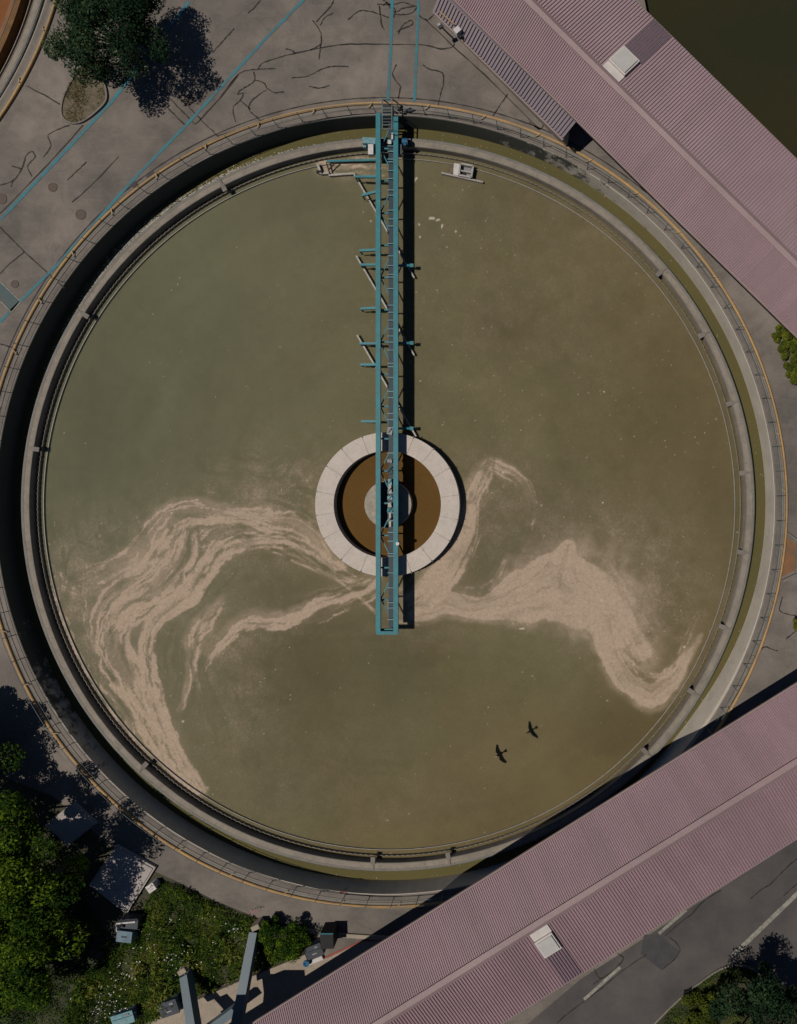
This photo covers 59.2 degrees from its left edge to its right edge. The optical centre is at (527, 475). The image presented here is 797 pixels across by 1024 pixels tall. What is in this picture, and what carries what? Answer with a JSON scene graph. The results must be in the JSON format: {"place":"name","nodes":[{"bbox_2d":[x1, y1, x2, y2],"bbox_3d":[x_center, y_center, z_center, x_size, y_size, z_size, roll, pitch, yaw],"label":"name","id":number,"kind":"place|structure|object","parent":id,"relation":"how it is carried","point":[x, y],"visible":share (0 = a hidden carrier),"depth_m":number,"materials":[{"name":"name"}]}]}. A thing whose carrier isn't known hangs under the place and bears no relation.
{"place":"outdoors","nodes":[
{"label":"outdoors","id":0,"kind":"place"},
{"bbox_2d":[62,59,104,121],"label":"planting island","id":1,"kind":"structure","parent":0,"point":[67,104],"depth_m":38.74,"materials":[{"name":"soil"}]},
{"bbox_2d":[63,59,105,121],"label":"dry grass","id":2,"kind":"structure","parent":1,"relation":"on","point":[74,92],"depth_m":38.69,"materials":[{"name":"plant"}]},
{"bbox_2d":[40,0,171,87],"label":"evergreen tree","id":3,"kind":"object","parent":1,"relation":"on","point":[83,45],"visible":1,"depth_m":35.43,"materials":[{"name":"green plant"}]},
{"bbox_2d":[0,0,796,1023],"bbox_3d":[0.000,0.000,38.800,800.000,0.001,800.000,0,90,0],"label":"ground","id":4,"kind":"structure","parent":0,"point":[136,126],"depth_m":38.80,"materials":[{"name":"concrete"}]},
{"bbox_2d":[0,193,6,203],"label":"manhole cover","id":5,"kind":"object","parent":4,"relation":"on","point":[3,198],"visible":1,"depth_m":38.78,"materials":[{"name":"metal"}]},
{"bbox_2d":[0,283,18,310],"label":"blue box marking","id":6,"kind":"object","parent":4,"relation":"on","point":[9,300],"visible":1,"depth_m":38.79,"materials":[{"name":"paint"}]},
{"bbox_2d":[0,742,25,774],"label":"leafy tree","id":7,"kind":"object","parent":4,"relation":"on","point":[4,752],"visible":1,"depth_m":37.13,"materials":[{"name":"green plant"}]},
{"bbox_2d":[11,280,18,287],"bbox_3d":[-29.150,-10.850,38.785,0.440,0.022,0.440,0,90,0],"label":"manhole cover","id":8,"kind":"object","parent":4,"relation":"on","point":[14,283],"visible":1,"depth_m":38.78,"materials":[{"name":"metal"}]},
{"bbox_2d":[0,0,56,118],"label":"settling tank","id":9,"kind":"object","parent":4,"relation":"on","point":[9,30],"visible":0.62,"depth_m":39.62,"materials":[{"name":"grey concrete"}]},
{"bbox_2d":[0,0,29,71],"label":"sludge water","id":10,"kind":"structure","parent":9,"relation":"in","point":[4,4],"depth_m":40.30,"materials":[{"name":"brown liquid"}]},
{"bbox_2d":[0,1,55,119],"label":"yellow pipe","id":11,"kind":"object","parent":9,"relation":"attached to","point":[24,76],"visible":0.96,"depth_m":38.67,"materials":[{"name":"metal"}]},
{"bbox_2d":[48,183,56,191],"bbox_3d":[-27.000,-16.350,38.785,0.520,0.022,0.520,0,90,0],"label":"manhole cover","id":12,"kind":"object","parent":4,"relation":"on","point":[52,187],"visible":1,"depth_m":38.78,"materials":[{"name":"metal"}]},
{"bbox_2d":[44,801,97,845],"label":"concrete slab","id":13,"kind":"structure","parent":4,"relation":"on","point":[71,823],"depth_m":38.60,"materials":[{"name":"grey concrete"}]},
{"bbox_2d":[75,209,85,219],"bbox_3d":[-25.400,-14.800,38.785,0.600,0.022,0.600,0,90,0],"label":"manhole cover","id":14,"kind":"object","parent":4,"relation":"on","point":[80,214],"visible":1,"depth_m":38.78,"materials":[{"name":"metal"}]},
{"bbox_2d":[60,55,107,124],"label":"island kerb","id":15,"kind":"structure","parent":4,"relation":"on","point":[99,108],"depth_m":38.69,"materials":[{"name":"grey concrete"}]},
{"bbox_2d":[89,844,156,912],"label":"concrete slab","id":16,"kind":"structure","parent":4,"relation":"on","point":[121,877],"depth_m":38.57,"materials":[{"name":"grey concrete"}]},
{"bbox_2d":[131,181,137,187],"bbox_3d":[-22.350,-16.500,38.782,0.360,0.032,0.252,-43,90,0],"label":"drain grate","id":17,"kind":"object","parent":4,"relation":"on","point":[134,184],"visible":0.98,"depth_m":38.78,"materials":[{"name":"metal"}]},
{"bbox_2d":[0,776,315,1023],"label":"planting bed","id":18,"kind":"object","parent":4,"relation":"on","point":[96,851],"visible":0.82,"depth_m":38.79,"materials":[{"name":"green plant"}]},
{"bbox_2d":[0,788,42,875],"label":"leafy tree","id":19,"kind":"object","parent":18,"relation":"on","point":[25,823],"visible":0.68,"depth_m":35.51,"materials":[{"name":"green plant"}]},
{"bbox_2d":[0,905,61,1020],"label":"leafy tree","id":20,"kind":"object","parent":18,"relation":"on","point":[28,988],"visible":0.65,"depth_m":35.16,"materials":[{"name":"green plant"}]},
{"bbox_2d":[0,828,90,969],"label":"leafy tree","id":21,"kind":"object","parent":18,"relation":"on","point":[31,884],"visible":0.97,"depth_m":34.44,"materials":[{"name":"green plant"}]},
{"bbox_2d":[0,823,119,1023],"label":"undergrowth","id":22,"kind":"object","parent":18,"relation":"on","point":[45,1010],"visible":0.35,"depth_m":38.66,"materials":[{"name":"green plant"}]},
{"bbox_2d":[110,1003,139,1023],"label":"yard cabinet","id":23,"kind":"object","parent":18,"relation":"on","point":[126,1016],"visible":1,"depth_m":38.15,"materials":[{"name":"teal metal"}]},
{"bbox_2d":[115,913,142,942],"bbox_3d":[-22.300,25.300,38.237,1.104,1.125,1.474,7,90,0],"label":"open bin","id":24,"kind":"object","parent":18,"relation":"on","point":[130,923],"visible":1,"depth_m":38.10,"materials":[{"name":"grey metal"}]},
{"bbox_2d":[145,878,159,893],"bbox_3d":[-21.124,23.148,38.505,0.480,0.590,0.420,-34,90,0],"label":"utility box","id":25,"kind":"object","parent":18,"relation":"on","point":[153,885],"visible":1,"depth_m":38.25,"materials":[{"name":"metal"}]},
{"bbox_2d":[158,992,181,1018],"bbox_3d":[-20.084,29.831,38.455,1.060,0.690,0.810,-19,90,0],"label":"yard cabinet","id":26,"kind":"object","parent":18,"relation":"on","point":[171,1004],"visible":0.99,"depth_m":38.15,"materials":[{"name":"metal"}]},
{"bbox_2d":[60,881,310,1023],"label":"tall weeds","id":27,"kind":"object","parent":18,"relation":"on","point":[217,940],"visible":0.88,"depth_m":38.43,"materials":[{"name":"green plant"}]},
{"bbox_2d":[70,911,262,1022],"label":"white wildflowers","id":28,"kind":"object","parent":27,"relation":"on","point":[158,961],"visible":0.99,"depth_m":38.30,"materials":[{"name":"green plant"}]},
{"bbox_2d":[177,916,264,1023],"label":"raking frame","id":29,"kind":"object","parent":18,"relation":"on","point":[236,1011],"visible":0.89,"depth_m":37.45,"materials":[{"name":"grey metal"}]},
{"bbox_2d":[257,914,311,963],"bbox_3d":[-13.607,26.043,38.210,3.052,1.347,2.602,0,90,0],"label":"hedge shrub","id":30,"kind":"object","parent":18,"relation":"on","point":[293,947],"visible":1,"depth_m":37.96,"materials":[{"name":"green plant"}]},
{"bbox_2d":[184,94,193,104],"bbox_3d":[-19.250,-21.350,38.785,0.600,0.022,0.600,0,90,0],"label":"manhole cover","id":31,"kind":"object","parent":4,"relation":"on","point":[188,99],"visible":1,"depth_m":38.78,"materials":[{"name":"metal"}]},
{"bbox_2d":[0,0,419,322],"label":"blue line marking","id":32,"kind":"object","parent":4,"relation":"on","point":[55,161],"visible":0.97,"depth_m":38.79,"materials":[{"name":"paint"}]},
{"bbox_2d":[147,941,380,1023],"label":"concrete yard","id":33,"kind":"structure","parent":4,"relation":"on","point":[268,993],"depth_m":38.78,"materials":[{"name":"beige concrete"}]},
{"bbox_2d":[164,952,307,1020],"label":"retaining wall","id":34,"kind":"structure","parent":33,"relation":"on","point":[224,989],"depth_m":38.48,"materials":[{"name":"beige concrete"}]},
{"bbox_2d":[303,960,309,966],"bbox_3d":[-12.485,27.508,38.605,0.360,0.390,0.360,0,90,0],"label":"blue drum","id":35,"kind":"object","parent":33,"relation":"on","point":[306,963],"visible":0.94,"depth_m":38.42,"materials":[{"name":"paint"}]},
{"bbox_2d":[309,955,323,964],"bbox_3d":[-12.019,27.479,38.720,0.850,0.180,0.220,-22,90,0],"label":"pale step","id":36,"kind":"object","parent":33,"relation":"on","point":[316,959],"visible":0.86,"depth_m":38.63,"materials":[{"name":"white concrete"}]},
{"bbox_2d":[324,940,382,958],"bbox_3d":[-9.700,26.739,38.770,4.053,0.001,0.507,-15,90,0],"label":"red line marking","id":37,"kind":"object","parent":33,"relation":"on","point":[351,946],"visible":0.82,"depth_m":38.77,"materials":[{"name":"paint"}]},
{"bbox_2d":[304,937,324,959],"bbox_3d":[-11.962,26.632,38.455,0.960,0.690,0.680,-22,90,0],"label":"yard cabinet","id":38,"kind":"object","parent":4,"relation":"on","point":[313,950],"visible":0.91,"depth_m":38.15,"materials":[{"name":"metal"}]},
{"bbox_2d":[320,922,337,954],"bbox_3d":[-11.130,25.852,38.150,0.762,1.300,1.000,0,90,0],"label":"open cabinet","id":39,"kind":"object","parent":4,"relation":"on","point":[329,935],"visible":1,"depth_m":37.82,"materials":[{"name":"grey metal"}]},
{"bbox_2d":[306,928,388,939],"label":"path kerb","id":40,"kind":"structure","parent":4,"relation":"on","point":[353,935],"depth_m":38.70,"materials":[{"name":"beige concrete"}]},
{"bbox_2d":[0,105,784,904],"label":"settling tank","id":41,"kind":"object","parent":4,"relation":"on","point":[104,763],"visible":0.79,"depth_m":39.60,"materials":[{"name":"grey concrete"}]},
{"bbox_2d":[316,98,416,634],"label":"scraper bridge","id":42,"kind":"structure","parent":41,"relation":"on","point":[387,504],"depth_m":38.76,"materials":[{"name":"teal metal"}]},
{"bbox_2d":[315,432,460,577],"bbox_3d":[-8.114,1.700,40.300,8.378,1.800,8.460,0,90,0],"label":"feed well","id":43,"kind":"object","parent":41,"relation":"on","point":[343,547],"visible":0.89,"depth_m":39.45,"materials":[{"name":"concrete"}]},
{"bbox_2d":[337,451,440,556],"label":"water","id":44,"kind":"structure","parent":43,"relation":"in","point":[417,527],"depth_m":40.10,"materials":[{"name":"brown liquid"}]},
{"bbox_2d":[364,481,412,527],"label":"column","id":45,"kind":"structure","parent":41,"relation":"on","point":[405,503],"depth_m":39.60,"materials":[{"name":"concrete"}]},
{"bbox_2d":[13,128,764,879],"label":"channel water","id":46,"kind":"structure","parent":41,"relation":"in","point":[655,246],"depth_m":40.05,"materials":[{"name":"liquid"}]},
{"bbox_2d":[16,136,760,876],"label":"channel foam","id":47,"kind":"object","parent":46,"relation":"on","point":[136,236],"visible":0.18,"depth_m":40.04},
{"bbox_2d":[36,150,743,857],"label":"tank water","id":48,"kind":"structure","parent":41,"relation":"in","point":[564,590],"depth_m":40.10,"materials":[{"name":"liquid"}]},
{"bbox_2d":[0,103,783,907],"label":"guard railing","id":49,"kind":"object","parent":41,"relation":"on","point":[278,127],"visible":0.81,"depth_m":38.14,"materials":[{"name":"metal"}]},
{"bbox_2d":[0,101,787,908],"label":"yellow pipe","id":50,"kind":"object","parent":41,"relation":"attached to","point":[48,725],"visible":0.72,"depth_m":38.66,"materials":[{"name":"metal"}]},
{"bbox_2d":[393,106,412,113],"bbox_3d":[-7.017,-20.692,38.680,1.172,0.120,0.434,0,90,0],"label":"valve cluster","id":51,"kind":"object","parent":41,"relation":"on","point":[403,112],"visible":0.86,"depth_m":38.65,"materials":[{"name":"grey metal"}]},
{"bbox_2d":[441,162,482,183],"bbox_3d":[-3.764,-17.756,40.163,2.481,0.875,0.829,12,90,0],"label":"scum trough","id":52,"kind":"object","parent":41,"relation":"attached to","point":[462,171],"visible":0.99,"depth_m":39.88,"materials":[{"name":"metal"}]},
{"bbox_2d":[0,0,796,1022],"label":"crack sealant","id":53,"kind":"object","parent":4,"relation":"on","point":[292,108],"visible":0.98,"depth_m":38.79,"materials":[{"name":"black asphalt"}]},
{"bbox_2d":[0,281,796,999],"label":"white line marking","id":54,"kind":"object","parent":4,"relation":"on","point":[746,941],"visible":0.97,"depth_m":38.79,"materials":[{"name":"paint"}]},
{"bbox_2d":[437,22,443,29],"bbox_3d":[-4.935,-25.054,38.131,0.299,1.382,1.041,-20,90,0],"label":"yard lamp","id":55,"kind":"object","parent":4,"relation":"on","point":[440,26],"visible":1,"depth_m":37.49,"materials":[{"name":"grey metal"}]},
{"bbox_2d":[433,0,575,146],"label":"lean to roof","id":56,"kind":"object","parent":4,"relation":"on","point":[531,95],"visible":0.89,"depth_m":36.88,"materials":[{"name":"grey grey-mauve corrugated metal"}]},
{"bbox_2d":[453,25,462,38],"bbox_3d":[-3.704,-23.792,36.750,0.340,0.300,0.562,-40,90,0],"label":"vent box","id":57,"kind":"object","parent":56,"relation":"on","point":[457,31],"visible":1,"depth_m":36.64,"materials":[{"name":"white metal"}]},
{"bbox_2d":[250,682,796,1023],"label":"gable roof","id":58,"kind":"structure","parent":4,"relation":"on","point":[654,849],"depth_m":34.36,"materials":[{"name":"dusty pink corrugated steel"}]},
{"bbox_2d":[529,924,561,957],"bbox_3d":[0.866,23.172,34.086,1.040,0.550,1.550,-32,90,0],"label":"roof hatch","id":59,"kind":"object","parent":58,"relation":"on","point":[546,941],"visible":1,"depth_m":33.91,"materials":[{"name":"metal"}]},
{"bbox_2d":[453,0,796,338],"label":"gable roof","id":60,"kind":"structure","parent":4,"relation":"on","point":[675,129],"depth_m":35.32,"materials":[{"name":"pink metal"}]},
{"bbox_2d":[603,46,639,81],"bbox_3d":[4.761,-21.060,35.085,1.190,0.563,1.650,45,90,0],"label":"roof hatch","id":61,"kind":"object","parent":60,"relation":"on","point":[621,63],"visible":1,"depth_m":34.91,"materials":[{"name":"metal"}]},
{"bbox_2d":[771,323,795,342],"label":"edge shrub","id":62,"kind":"object","parent":4,"relation":"on","point":[783,334],"visible":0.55,"depth_m":38.20,"materials":[{"name":"green plant"}]},
{"bbox_2d":[777,337,796,363],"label":"edge shrub","id":63,"kind":"object","parent":4,"relation":"on","point":[784,346],"visible":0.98,"depth_m":38.14,"materials":[{"name":"green plant"}]},
{"bbox_2d":[782,532,796,581],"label":"sump pit","id":64,"kind":"object","parent":4,"relation":"on","point":[790,563],"visible":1,"depth_m":38.78,"materials":[{"name":"orange concrete"}]},
{"bbox_2d":[783,362,796,384],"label":"edge shrub","id":65,"kind":"object","parent":4,"relation":"on","point":[791,370],"visible":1,"depth_m":38.21,"materials":[{"name":"green plant"}]},
{"bbox_2d":[793,617,796,630],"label":"edge shrub","id":66,"kind":"object","parent":4,"relation":"on","point":[795,623],"visible":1,"depth_m":38.11,"materials":[{"name":"green plant"}]},
{"bbox_2d":[495,745,507,762],"bbox_3d":[-1.418,15.033,36.863,0.728,0.203,0.925,10,90,0],"label":"flying bird","id":67,"kind":"object","parent":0,"point":[500,755],"visible":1,"depth_m":36.81},
{"bbox_2d":[528,840,796,1023],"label":"road","id":68,"kind":"structure","parent":0,"point":[713,932],"depth_m":38.80,"materials":[{"name":"grey asphalt"}]},
{"bbox_2d":[640,935,678,969],"bbox_3d":[7.282,26.954,38.792,2.156,0.001,1.546,42,90,0],"label":"road patch","id":69,"kind":"object","parent":68,"relation":"on","point":[661,952],"visible":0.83,"depth_m":38.79,"materials":[{"name":"grey asphalt"}]},
{"bbox_2d":[652,963,762,1023],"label":"island kerb","id":70,"kind":"structure","parent":68,"relation":"on","point":[696,985],"depth_m":38.69,"materials":[{"name":"grey concrete"}]},
{"bbox_2d":[656,966,796,1023],"bbox_3d":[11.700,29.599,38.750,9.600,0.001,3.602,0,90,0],"label":"road island","id":71,"kind":"structure","parent":68,"relation":"on","point":[696,990],"depth_m":38.75,"materials":[{"name":"plant"}]},
{"bbox_2d":[681,989,718,1023],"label":"round shrub","id":72,"kind":"object","parent":71,"relation":"on","point":[703,1017],"visible":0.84,"depth_m":37.98,"materials":[{"name":"green plant"}]},
{"bbox_2d":[708,961,796,1023],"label":"evergreen tree","id":73,"kind":"object","parent":71,"relation":"on","point":[757,999],"visible":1,"depth_m":35.81,"materials":[{"name":"green plant"}]},
{"bbox_2d":[645,0,796,157],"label":"pond water","id":74,"kind":"structure","parent":0,"point":[743,53],"depth_m":39.40,"materials":[{"name":"green liquid"}]}
]}

